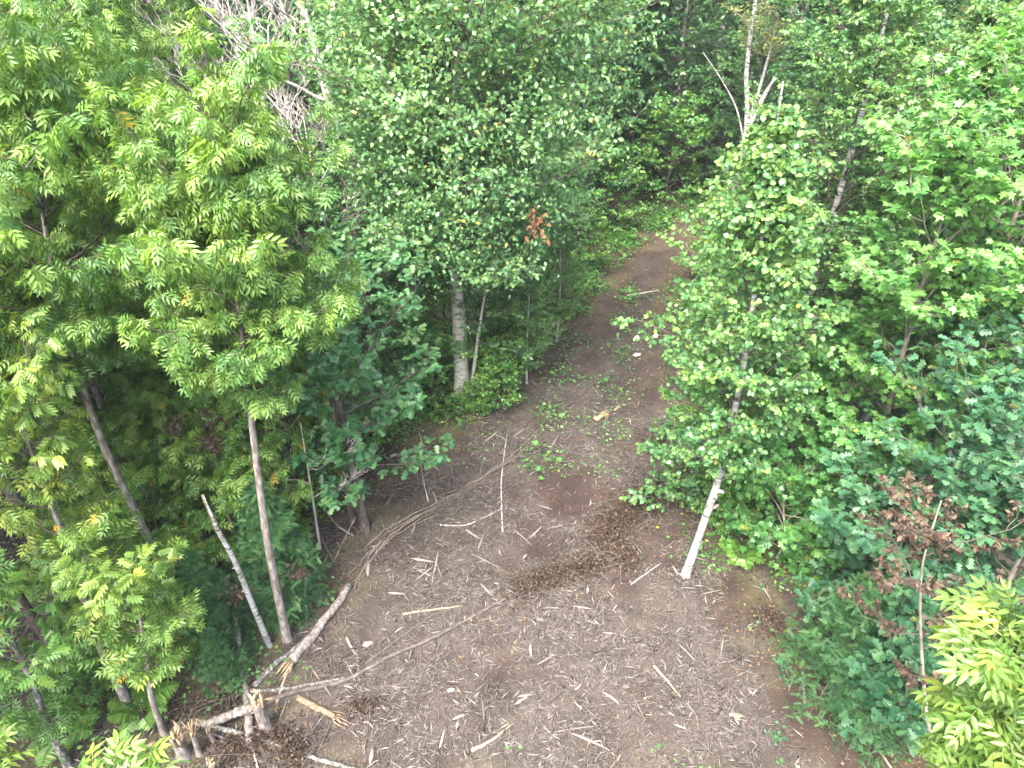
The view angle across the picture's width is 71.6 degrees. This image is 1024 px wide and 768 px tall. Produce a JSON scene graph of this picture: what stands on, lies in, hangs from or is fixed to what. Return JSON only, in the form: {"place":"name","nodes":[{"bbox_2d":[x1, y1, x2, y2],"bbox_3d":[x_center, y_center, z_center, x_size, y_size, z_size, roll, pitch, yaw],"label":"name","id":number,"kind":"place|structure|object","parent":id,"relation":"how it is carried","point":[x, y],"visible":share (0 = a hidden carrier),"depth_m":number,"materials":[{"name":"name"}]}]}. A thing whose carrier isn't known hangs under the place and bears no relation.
{"place":"outdoors","nodes":[
{"label":"outdoors","id":0,"kind":"place"},
{"bbox_2d":[0,0,1023,767],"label":"ground","id":1,"kind":"structure","parent":0,"point":[576,482],"depth_m":14.85,"materials":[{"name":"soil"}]},
{"bbox_2d":[0,722,36,767],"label":"ash tree","id":2,"kind":"object","parent":1,"relation":"on","point":[4,732],"visible":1,"depth_m":5.53,"materials":[{"name":"green plant"}]},
{"bbox_2d":[0,183,70,602],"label":"ash tree","id":3,"kind":"object","parent":1,"relation":"on","point":[9,378],"visible":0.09,"depth_m":11.48,"materials":[{"name":"green plant"}]},
{"bbox_2d":[0,534,103,767],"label":"ash tree","id":4,"kind":"object","parent":1,"relation":"on","point":[51,653],"visible":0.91,"depth_m":10.41,"materials":[{"name":"green plant"}]},
{"bbox_2d":[15,500,107,631],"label":"ash sapling","id":5,"kind":"object","parent":1,"relation":"on","point":[27,578],"visible":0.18,"depth_m":12.62,"materials":[{"name":"green plant"}]},
{"bbox_2d":[4,414,122,553],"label":"ash sapling","id":6,"kind":"object","parent":1,"relation":"on","point":[18,458],"visible":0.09,"depth_m":13.71,"materials":[{"name":"green plant"}]},
{"bbox_2d":[26,695,102,767],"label":"fern","id":7,"kind":"object","parent":1,"relation":"on","point":[41,749],"visible":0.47,"depth_m":12.09,"materials":[{"name":"green plant"}]},
{"bbox_2d":[9,626,121,732],"bbox_3d":[-7.694,5.188,12.334,1.606,1.814,1.627,-22,39,-29],"label":"leafy bush","id":8,"kind":"object","parent":1,"relation":"on","point":[76,690],"visible":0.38,"depth_m":12.18,"materials":[{"name":"green plant"}]},
{"bbox_2d":[0,303,135,710],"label":"ash tree","id":9,"kind":"object","parent":1,"relation":"on","point":[13,404],"visible":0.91,"depth_m":9.64,"materials":[{"name":"green plant"}]},
{"bbox_2d":[0,32,170,530],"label":"ash tree","id":10,"kind":"object","parent":1,"relation":"on","point":[112,418],"visible":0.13,"depth_m":13.87,"materials":[{"name":"green plant"}]},
{"bbox_2d":[0,0,181,602],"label":"ash tree","id":11,"kind":"object","parent":1,"relation":"on","point":[43,82],"visible":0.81,"depth_m":9.13,"materials":[{"name":"green plant"}]},
{"bbox_2d":[0,0,203,311],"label":"ash tree","id":12,"kind":"object","parent":1,"relation":"on","point":[109,4],"visible":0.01,"depth_m":14.62,"materials":[{"name":"green plant"}]},
{"bbox_2d":[64,508,163,647],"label":"ash sapling","id":13,"kind":"object","parent":1,"relation":"on","point":[124,550],"visible":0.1,"depth_m":12.26,"materials":[{"name":"green plant"}]},
{"bbox_2d":[69,728,179,767],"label":"ash tree","id":14,"kind":"object","parent":1,"relation":"on","point":[120,753],"visible":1,"depth_m":4.96,"materials":[{"name":"green plant"}]},
{"bbox_2d":[19,0,231,415],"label":"ash tree","id":15,"kind":"object","parent":1,"relation":"on","point":[125,49],"visible":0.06,"depth_m":12.30,"materials":[{"name":"green plant"}]},
{"bbox_2d":[51,516,208,736],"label":"ash tree","id":16,"kind":"object","parent":1,"relation":"on","point":[121,589],"visible":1,"depth_m":10.47,"materials":[{"name":"green plant"}]},
{"bbox_2d":[85,348,188,508],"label":"ash sapling","id":17,"kind":"object","parent":1,"relation":"on","point":[109,391],"visible":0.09,"depth_m":14.50,"materials":[{"name":"green plant"}]},
{"bbox_2d":[74,416,211,566],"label":"ash sapling","id":18,"kind":"object","parent":1,"relation":"on","point":[132,479],"visible":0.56,"depth_m":13.72,"materials":[{"name":"green plant"}]},
{"bbox_2d":[107,671,178,736],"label":"fern","id":19,"kind":"object","parent":1,"relation":"on","point":[119,710],"visible":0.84,"depth_m":12.51,"materials":[{"name":"green plant"}]},
{"bbox_2d":[119,524,209,670],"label":"ash sapling","id":20,"kind":"object","parent":1,"relation":"on","point":[192,641],"visible":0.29,"depth_m":12.46,"materials":[{"name":"green plant"}]},
{"bbox_2d":[75,139,269,529],"bbox_3d":[-5.872,-0.061,13.469,2.869,9.310,3.053,10,35,14],"label":"ash tree","id":21,"kind":"object","parent":1,"relation":"on","point":[177,399],"visible":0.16,"depth_m":13.08,"materials":[{"name":"green plant"}]},
{"bbox_2d":[114,317,230,516],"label":"ash sapling","id":22,"kind":"object","parent":1,"relation":"on","point":[170,482],"visible":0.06,"depth_m":14.23,"materials":[{"name":"green plant"}]},
{"bbox_2d":[100,0,271,303],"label":"ash tree","id":23,"kind":"object","parent":1,"relation":"on","point":[139,29],"visible":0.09,"depth_m":19.01,"materials":[{"name":"green plant"}]},
{"bbox_2d":[151,482,238,579],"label":"leafy bush","id":24,"kind":"object","parent":1,"relation":"on","point":[190,511],"visible":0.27,"depth_m":14.45,"materials":[{"name":"green plant"}]},
{"bbox_2d":[127,650,292,743],"bbox_3d":[-5.801,5.667,12.885,3.169,0.412,2.254,-17,37,-23],"label":"brush heap","id":25,"kind":"object","parent":1,"relation":"on","point":[203,702],"visible":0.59,"depth_m":12.72,"materials":[{"name":"brown plant"}]},
{"bbox_2d":[166,546,267,675],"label":"cedar tree","id":26,"kind":"object","parent":1,"relation":"on","point":[193,571],"visible":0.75,"depth_m":13.03,"materials":[{"name":"green plant"}]},
{"bbox_2d":[147,387,289,578],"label":"ash sapling","id":27,"kind":"object","parent":1,"relation":"on","point":[230,485],"visible":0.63,"depth_m":13.34,"materials":[{"name":"green plant"}]},
{"bbox_2d":[76,3,368,643],"bbox_3d":[-3.692,0.307,11.201,3.578,11.195,3.604,-16,37,-22],"label":"ash tree","id":28,"kind":"object","parent":1,"relation":"on","point":[227,181],"visible":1,"depth_m":8.83,"materials":[{"name":"green plant"}]},
{"bbox_2d":[129,0,316,359],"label":"dead tree","id":29,"kind":"object","parent":1,"relation":"on","point":[253,4],"visible":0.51,"depth_m":17.75,"materials":[{"name":"grey wood"}]},
{"bbox_2d":[193,626,254,704],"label":"cedar tree","id":30,"kind":"object","parent":1,"relation":"on","point":[214,651],"visible":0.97,"depth_m":12.67,"materials":[{"name":"green plant"}]},
{"bbox_2d":[201,495,272,648],"bbox_3d":[-4.785,3.458,12.592,0.152,4.385,0.478,10,35,14],"label":"birch snag","id":31,"kind":"object","parent":1,"relation":"on","point":[253,606],"visible":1,"depth_m":12.53,"materials":[{"name":"white plant"}]},
{"bbox_2d":[189,400,324,540],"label":"ash sapling","id":32,"kind":"object","parent":1,"relation":"on","point":[272,440],"visible":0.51,"depth_m":14.20,"materials":[{"name":"green plant"}]},
{"bbox_2d":[197,182,319,481],"bbox_3d":[-5.542,-0.976,15.132,2.951,8.999,2.773,0,34,1],"label":"ash tree","id":33,"kind":"object","parent":1,"relation":"on","point":[293,365],"visible":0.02,"depth_m":15.01,"materials":[{"name":"green plant"}]},
{"bbox_2d":[187,672,344,767],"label":"brush heap","id":34,"kind":"object","parent":1,"relation":"on","point":[260,737],"visible":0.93,"depth_m":12.13,"materials":[{"name":"brown plant"}]},
{"bbox_2d":[214,476,336,651],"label":"cedar tree","id":35,"kind":"object","parent":1,"relation":"on","point":[286,545],"visible":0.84,"depth_m":13.72,"materials":[{"name":"green plant"}]},
{"bbox_2d":[193,0,368,253],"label":"maple tree","id":36,"kind":"object","parent":1,"relation":"on","point":[296,80],"visible":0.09,"depth_m":24.49,"materials":[{"name":"green plant"}]},
{"bbox_2d":[194,0,406,341],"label":"dead tree","id":37,"kind":"object","parent":1,"relation":"on","point":[341,184],"visible":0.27,"depth_m":18.30,"materials":[{"name":"grey wood"}]},
{"bbox_2d":[268,142,365,387],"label":"maple tree","id":38,"kind":"object","parent":1,"relation":"on","point":[304,226],"visible":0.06,"depth_m":17.19,"materials":[{"name":"green plant"}]},
{"bbox_2d":[284,351,363,498],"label":"ash sapling","id":39,"kind":"object","parent":1,"relation":"on","point":[309,419],"visible":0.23,"depth_m":15.87,"materials":[{"name":"green plant"}]},
{"bbox_2d":[277,105,407,352],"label":"maple tree","id":40,"kind":"object","parent":1,"relation":"on","point":[329,180],"visible":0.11,"depth_m":19.11,"materials":[{"name":"green plant"}]},
{"bbox_2d":[232,238,455,534],"bbox_3d":[-3.117,0.322,14.761,3.860,7.087,3.756,16,37,23],"label":"oak tree","id":41,"kind":"object","parent":1,"relation":"on","point":[354,384],"visible":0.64,"depth_m":14.31,"materials":[{"name":"green plant"}]},
{"bbox_2d":[299,349,401,476],"bbox_3d":[-4.369,0.639,17.854,2.983,3.325,2.944,8,35,12],"label":"leafy bush","id":42,"kind":"object","parent":1,"relation":"on","point":[356,412],"visible":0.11,"depth_m":17.73,"materials":[{"name":"green plant"}]},
{"bbox_2d":[328,676,396,735],"bbox_3d":[-2.672,5.869,12.771,1.323,0.241,1.378,0,34,0],"label":"brush heap","id":43,"kind":"object","parent":1,"relation":"on","point":[360,701],"visible":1,"depth_m":12.82,"materials":[{"name":"brown plant"}]},
{"bbox_2d":[305,207,445,427],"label":"oak tree","id":44,"kind":"object","parent":1,"relation":"on","point":[361,250],"visible":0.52,"depth_m":17.37,"materials":[{"name":"green plant"}]},
{"bbox_2d":[357,232,425,379],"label":"birch tree","id":45,"kind":"object","parent":1,"relation":"on","point":[378,242],"visible":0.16,"depth_m":19.39,"materials":[{"name":"green plant"}]},
{"bbox_2d":[276,425,549,679],"bbox_3d":[-2.038,3.213,16.694,1.218,0.552,9.438,21,39,28],"label":"fallen log","id":46,"kind":"object","parent":1,"relation":"on","point":[306,642],"visible":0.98,"depth_m":15.52,"materials":[{"name":"wood"}]},
{"bbox_2d":[264,562,585,703],"bbox_3d":[-1.336,4.900,14.160,7.037,0.231,0.477,-17,37,-24],"label":"fallen branch","id":47,"kind":"object","parent":1,"relation":"on","point":[320,686],"visible":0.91,"depth_m":13.55,"materials":[{"name":"brown wood"}]},
{"bbox_2d":[397,317,473,404],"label":"leafy bush","id":48,"kind":"object","parent":1,"relation":"on","point":[428,380],"visible":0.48,"depth_m":19.92,"materials":[{"name":"green plant"}]},
{"bbox_2d":[388,233,503,375],"bbox_3d":[-1.929,-2.203,21.057,4.015,4.534,4.068,18,38,24],"label":"leafy bush","id":49,"kind":"object","parent":1,"relation":"on","point":[430,280],"visible":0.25,"depth_m":20.83,"materials":[{"name":"green plant"}]},
{"bbox_2d":[206,0,686,403],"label":"poplar tree","id":50,"kind":"object","parent":1,"relation":"on","point":[413,184],"visible":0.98,"depth_m":14.92,"materials":[{"name":"green plant"}]},
{"bbox_2d":[0,239,910,767],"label":"wood slivers","id":51,"kind":"object","parent":1,"relation":"on","point":[520,623],"visible":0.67,"depth_m":13.96,"materials":[{"name":"brown wood"}]},
{"bbox_2d":[0,236,921,767],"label":"wood chips","id":52,"kind":"object","parent":1,"relation":"on","point":[464,506],"visible":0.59,"depth_m":14.01,"materials":[{"name":"brown wood"}]},
{"bbox_2d":[0,236,922,767],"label":"wood fibres","id":53,"kind":"object","parent":1,"relation":"on","point":[532,658],"visible":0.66,"depth_m":13.98,"materials":[{"name":"brown wood"}]},
{"bbox_2d":[435,235,532,402],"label":"birch tree","id":54,"kind":"object","parent":1,"relation":"on","point":[477,331],"visible":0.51,"depth_m":19.02,"materials":[{"name":"green plant"}]},
{"bbox_2d":[463,338,527,413],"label":"leafy bush","id":55,"kind":"object","parent":1,"relation":"on","point":[511,378],"visible":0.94,"depth_m":19.78,"materials":[{"name":"green plant"}]},
{"bbox_2d":[464,262,554,374],"bbox_3d":[-0.142,-1.968,21.534,3.254,3.627,3.212,-17,37,-24],"label":"leafy bush","id":56,"kind":"object","parent":1,"relation":"on","point":[498,296],"visible":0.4,"depth_m":20.82,"materials":[{"name":"green plant"}]},
{"bbox_2d":[0,185,1023,767],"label":"ground cover","id":57,"kind":"object","parent":1,"relation":"on","point":[664,229],"visible":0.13,"depth_m":19.97,"materials":[{"name":"green plant"}]},
{"bbox_2d":[495,235,565,384],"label":"birch tree","id":58,"kind":"object","parent":1,"relation":"on","point":[537,290],"visible":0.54,"depth_m":20.17,"materials":[{"name":"green plant"}]},
{"bbox_2d":[473,521,652,648],"bbox_3d":[1.044,4.148,15.068,3.806,0.475,3.759,0,34,0],"label":"brush heap","id":59,"kind":"object","parent":1,"relation":"on","point":[575,569],"visible":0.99,"depth_m":15.18,"materials":[{"name":"brown plant"}]},
{"bbox_2d":[537,199,590,341],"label":"birch tree","id":60,"kind":"object","parent":1,"relation":"on","point":[564,249],"visible":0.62,"depth_m":22.31,"materials":[{"name":"green plant"}]},
{"bbox_2d":[220,235,927,767],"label":"bark crumbs","id":61,"kind":"object","parent":1,"relation":"on","point":[564,597],"visible":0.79,"depth_m":14.61,"materials":[{"name":"brown plant"}]},
{"bbox_2d":[542,180,621,280],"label":"leafy bush","id":62,"kind":"object","parent":1,"relation":"on","point":[598,192],"visible":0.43,"depth_m":27.20,"materials":[{"name":"green plant"}]},
{"bbox_2d":[515,0,656,198],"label":"maple tree","id":63,"kind":"object","parent":1,"relation":"on","point":[623,181],"visible":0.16,"depth_m":28.33,"materials":[{"name":"green plant"}]},
{"bbox_2d":[574,135,657,237],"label":"leafy bush","id":64,"kind":"object","parent":1,"relation":"on","point":[629,212],"visible":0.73,"depth_m":30.45,"materials":[{"name":"green plant"}]},
{"bbox_2d":[570,519,670,590],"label":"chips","id":65,"kind":"object","parent":1,"relation":"on","point":[626,553],"visible":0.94,"depth_m":15.74,"materials":[{"name":"brown plant"}]},
{"bbox_2d":[543,452,706,588],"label":"chips","id":66,"kind":"object","parent":1,"relation":"on","point":[627,514],"visible":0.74,"depth_m":16.60,"materials":[{"name":"brown plant"}]},
{"bbox_2d":[577,0,690,190],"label":"hemlock tree","id":67,"kind":"object","parent":1,"relation":"on","point":[652,84],"visible":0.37,"depth_m":33.77,"materials":[{"name":"green plant"}]},
{"bbox_2d":[619,404,714,512],"bbox_3d":[3.828,1.890,16.344,2.205,2.839,1.873,14,36,19],"label":"leafy bush","id":68,"kind":"object","parent":1,"relation":"on","point":[675,480],"visible":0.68,"depth_m":16.24,"materials":[{"name":"green plant"}]},
{"bbox_2d":[624,0,713,162],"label":"hemlock tree","id":69,"kind":"object","parent":1,"relation":"on","point":[676,43],"visible":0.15,"depth_m":39.32,"materials":[{"name":"green plant"}]},
{"bbox_2d":[627,90,725,203],"bbox_3d":[7.842,-10.897,33.344,4.818,5.440,4.881,-2,34,-3],"label":"leafy bush","id":70,"kind":"object","parent":1,"relation":"on","point":[650,159],"visible":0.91,"depth_m":32.92,"materials":[{"name":"green plant"}]},
{"bbox_2d":[630,0,736,177],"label":"maple tree","id":71,"kind":"object","parent":1,"relation":"on","point":[678,79],"visible":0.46,"depth_m":33.98,"materials":[{"name":"green plant"}]},
{"bbox_2d":[670,184,752,291],"bbox_3d":[7.709,-5.236,26.158,3.526,3.929,3.480,6,34,9],"label":"leafy bush","id":72,"kind":"object","parent":1,"relation":"on","point":[684,263],"visible":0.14,"depth_m":25.97,"materials":[{"name":"green plant"}]},
{"bbox_2d":[681,0,762,197],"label":"birch tree","id":73,"kind":"object","parent":1,"relation":"on","point":[736,22],"visible":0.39,"depth_m":33.91,"materials":[{"name":"green plant"}]},
{"bbox_2d":[689,466,766,539],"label":"leafy bush","id":74,"kind":"object","parent":1,"relation":"on","point":[726,495],"visible":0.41,"depth_m":15.85,"materials":[{"name":"green plant"}]},
{"bbox_2d":[610,81,853,578],"bbox_3d":[4.046,-0.328,13.154,3.487,10.111,3.724,25,41,32],"label":"birch tree","id":75,"kind":"object","parent":1,"relation":"on","point":[772,174],"visible":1,"depth_m":11.73,"materials":[{"name":"green plant"}]},
{"bbox_2d":[681,0,803,151],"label":"maple tree","id":76,"kind":"object","parent":1,"relation":"on","point":[715,47],"visible":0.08,"depth_m":37.46,"materials":[{"name":"green plant"}]},
{"bbox_2d":[706,13,797,200],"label":"maple tree","id":77,"kind":"object","parent":1,"relation":"on","point":[739,70],"visible":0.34,"depth_m":31.03,"materials":[{"name":"green plant"}]},
{"bbox_2d":[733,597,797,656],"bbox_3d":[5.257,4.830,14.235,1.473,0.296,1.933,0,34,0],"label":"brush heap","id":78,"kind":"object","parent":1,"relation":"on","point":[774,622],"visible":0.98,"depth_m":14.28,"materials":[{"name":"brown plant"}]},
{"bbox_2d":[703,0,835,204],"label":"birch tree","id":79,"kind":"object","parent":1,"relation":"on","point":[748,117],"visible":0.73,"depth_m":26.60,"materials":[{"name":"green plant"}]},
{"bbox_2d":[712,191,832,409],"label":"birch tree","id":80,"kind":"object","parent":1,"relation":"on","point":[766,303],"visible":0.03,"depth_m":15.87,"materials":[{"name":"green plant"}]},
{"bbox_2d":[722,424,872,570],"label":"maple tree","id":81,"kind":"object","parent":1,"relation":"on","point":[762,488],"visible":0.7,"depth_m":14.39,"materials":[{"name":"green plant"}]},
{"bbox_2d":[699,288,902,519],"bbox_3d":[6.201,0.948,15.351,3.271,5.588,3.480,-28,43,-35],"label":"maple tree","id":82,"kind":"object","parent":1,"relation":"on","point":[820,399],"visible":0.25,"depth_m":14.39,"materials":[{"name":"green plant"}]},
{"bbox_2d":[744,0,872,209],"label":"maple tree","id":83,"kind":"object","parent":1,"relation":"on","point":[775,96],"visible":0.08,"depth_m":26.54,"materials":[{"name":"green plant"}]},
{"bbox_2d":[768,568,912,743],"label":"spruce tree","id":84,"kind":"object","parent":1,"relation":"on","point":[841,645],"visible":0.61,"depth_m":12.40,"materials":[{"name":"green plant"}]},
{"bbox_2d":[728,0,977,407],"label":"birch tree","id":85,"kind":"object","parent":1,"relation":"on","point":[891,47],"visible":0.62,"depth_m":14.87,"materials":[{"name":"green plant"}]},
{"bbox_2d":[779,401,930,574],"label":"maple tree","id":86,"kind":"object","parent":1,"relation":"on","point":[834,434],"visible":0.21,"depth_m":13.37,"materials":[{"name":"green plant"}]},
{"bbox_2d":[729,0,993,292],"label":"maple tree","id":87,"kind":"object","parent":1,"relation":"on","point":[779,75],"visible":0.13,"depth_m":19.71,"materials":[{"name":"green plant"}]},
{"bbox_2d":[791,0,932,347],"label":"birch tree","id":88,"kind":"object","parent":1,"relation":"on","point":[905,54],"visible":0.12,"depth_m":18.34,"materials":[{"name":"green plant"}]},
{"bbox_2d":[817,670,908,767],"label":"spruce tree","id":89,"kind":"object","parent":1,"relation":"on","point":[886,741],"visible":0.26,"depth_m":11.87,"materials":[{"name":"green plant"}]},
{"bbox_2d":[791,0,968,252],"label":"maple tree","id":90,"kind":"object","parent":1,"relation":"on","point":[953,9],"visible":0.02,"depth_m":23.91,"materials":[{"name":"green plant"}]},
{"bbox_2d":[791,439,997,660],"bbox_3d":[6.774,3.129,12.749,3.190,4.710,3.450,13,36,18],"label":"oak tree","id":91,"kind":"object","parent":1,"relation":"on","point":[854,541],"visible":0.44,"depth_m":12.17,"materials":[{"name":"green plant"}]},
{"bbox_2d":[766,51,1023,482],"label":"maple tree","id":92,"kind":"object","parent":1,"relation":"on","point":[953,159],"visible":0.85,"depth_m":11.79,"materials":[{"name":"green plant"}]},
{"bbox_2d":[830,571,972,756],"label":"oak tree","id":93,"kind":"object","parent":1,"relation":"on","point":[904,649],"visible":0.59,"depth_m":11.21,"materials":[{"name":"green plant"}]},
{"bbox_2d":[812,17,1020,437],"bbox_3d":[8.939,-2.435,15.976,4.134,10.408,3.515,12,36,18],"label":"birch tree","id":94,"kind":"object","parent":1,"relation":"on","point":[987,69],"visible":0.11,"depth_m":15.48,"materials":[{"name":"green plant"}]},
{"bbox_2d":[822,310,1023,601],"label":"oak tree","id":95,"kind":"object","parent":1,"relation":"on","point":[975,426],"visible":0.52,"depth_m":11.52,"materials":[{"name":"green plant"}]},
{"bbox_2d":[836,471,1023,765],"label":"dead sapling","id":96,"kind":"object","parent":1,"relation":"on","point":[929,534],"visible":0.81,"depth_m":8.75,"materials":[{"name":"brown plant"}]},
{"bbox_2d":[837,220,1023,494],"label":"oak tree","id":97,"kind":"object","parent":1,"relation":"on","point":[989,331],"visible":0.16,"depth_m":13.57,"materials":[{"name":"green plant"}]},
{"bbox_2d":[848,0,1022,339],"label":"birch tree","id":98,"kind":"object","parent":1,"relation":"on","point":[973,21],"visible":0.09,"depth_m":17.27,"materials":[{"name":"green plant"}]},
{"bbox_2d":[873,0,1023,418],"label":"birch tree","id":99,"kind":"object","parent":1,"relation":"on","point":[997,8],"visible":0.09,"depth_m":15.34,"materials":[{"name":"green plant"}]},
{"bbox_2d":[884,0,1023,480],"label":"maple tree","id":100,"kind":"object","parent":1,"relation":"on","point":[1004,49],"visible":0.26,"depth_m":12.21,"materials":[{"name":"green plant"}]},
{"bbox_2d":[907,437,1023,661],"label":"oak tree","id":101,"kind":"object","parent":1,"relation":"on","point":[1013,489],"visible":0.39,"depth_m":11.21,"materials":[{"name":"green plant"}]},
{"bbox_2d":[910,574,1023,767],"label":"ash tree","id":102,"kind":"object","parent":1,"relation":"on","point":[976,729],"visible":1,"depth_m":5.19,"materials":[{"name":"green plant"}]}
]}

